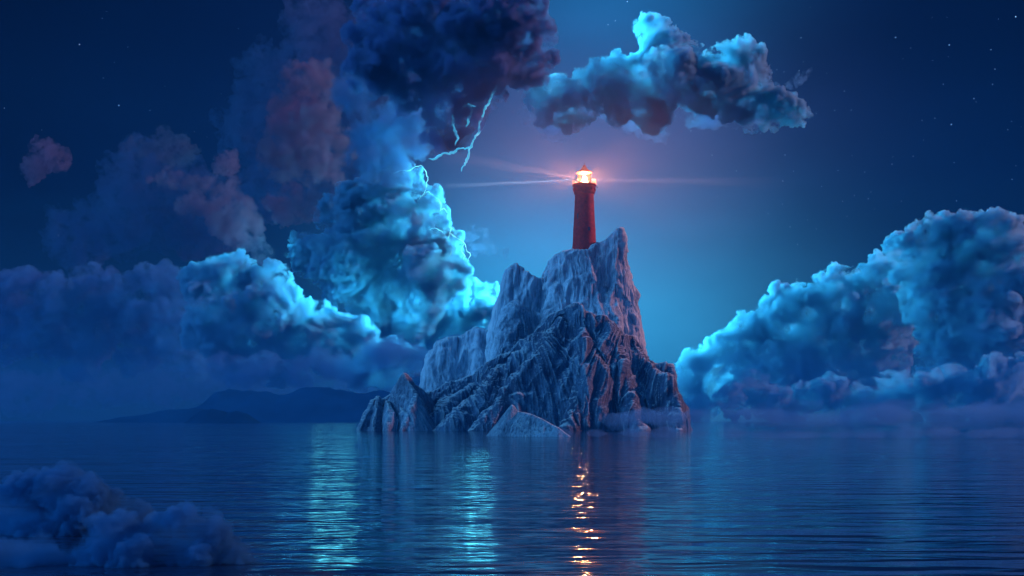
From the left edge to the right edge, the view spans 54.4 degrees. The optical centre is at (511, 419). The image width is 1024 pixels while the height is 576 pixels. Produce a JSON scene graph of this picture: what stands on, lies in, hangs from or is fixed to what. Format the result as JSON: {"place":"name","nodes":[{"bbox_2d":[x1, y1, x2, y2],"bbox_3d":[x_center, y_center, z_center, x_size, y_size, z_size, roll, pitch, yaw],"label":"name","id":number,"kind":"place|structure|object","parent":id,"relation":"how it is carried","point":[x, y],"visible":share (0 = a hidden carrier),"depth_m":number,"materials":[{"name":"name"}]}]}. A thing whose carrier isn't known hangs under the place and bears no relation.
{"place":"outdoors","nodes":[
{"label":"outdoors","id":0,"kind":"place"},
{"bbox_2d":[97,408,206,421],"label":"hills","id":1,"kind":"structure","parent":0,"point":[177,415],"depth_m":1206.70,"materials":[{"name":"blue"}]},
{"bbox_2d":[184,409,260,422],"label":"headland","id":2,"kind":"structure","parent":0,"point":[211,416],"depth_m":933.96,"materials":[{"name":"blue"}]},
{"bbox_2d":[190,387,389,421],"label":"hills","id":3,"kind":"structure","parent":0,"point":[316,404],"depth_m":1383.77,"materials":[{"name":"blue"}]},
{"bbox_2d":[393,165,470,278],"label":"lightning bolt","id":4,"kind":"object","parent":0,"point":[447,219],"visible":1,"depth_m":2477.52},
{"bbox_2d":[429,84,496,170],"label":"lightning bolt","id":5,"kind":"object","parent":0,"point":[457,135],"visible":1,"depth_m":2078.78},
{"bbox_2d":[0,420,1023,575],"bbox_3d":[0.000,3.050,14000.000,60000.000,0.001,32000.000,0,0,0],"label":"sea","id":6,"kind":"structure","parent":0,"point":[770,498],"depth_m":37.62,"materials":[{"name":"blue liquid"}]},
{"bbox_2d":[356,373,434,430],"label":"rock peak","id":7,"kind":"object","parent":6,"relation":"in","point":[406,404],"visible":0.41,"depth_m":276.87,"materials":[{"name":"grey stone"}]},
{"bbox_2d":[487,405,570,436],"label":"shore rock","id":8,"kind":"object","parent":6,"relation":"in","point":[513,421],"visible":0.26,"depth_m":182.46,"materials":[{"name":"grey stone"}]},
{"bbox_2d":[419,227,692,430],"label":"rock island","id":9,"kind":"object","parent":6,"relation":"in","point":[560,343],"visible":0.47,"depth_m":287.95,"materials":[{"name":"grey stone"}]},
{"bbox_2d":[572,163,597,248],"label":"lighthouse","id":10,"kind":"object","parent":9,"relation":"on","point":[584,233],"visible":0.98,"depth_m":308.23,"materials":[{"name":"red paint"}]},
{"bbox_2d":[0,0,1023,419],"label":"sky","id":11,"kind":"structure","parent":0,"point":[242,220],"materials":[{"name":"blue"}]}
]}

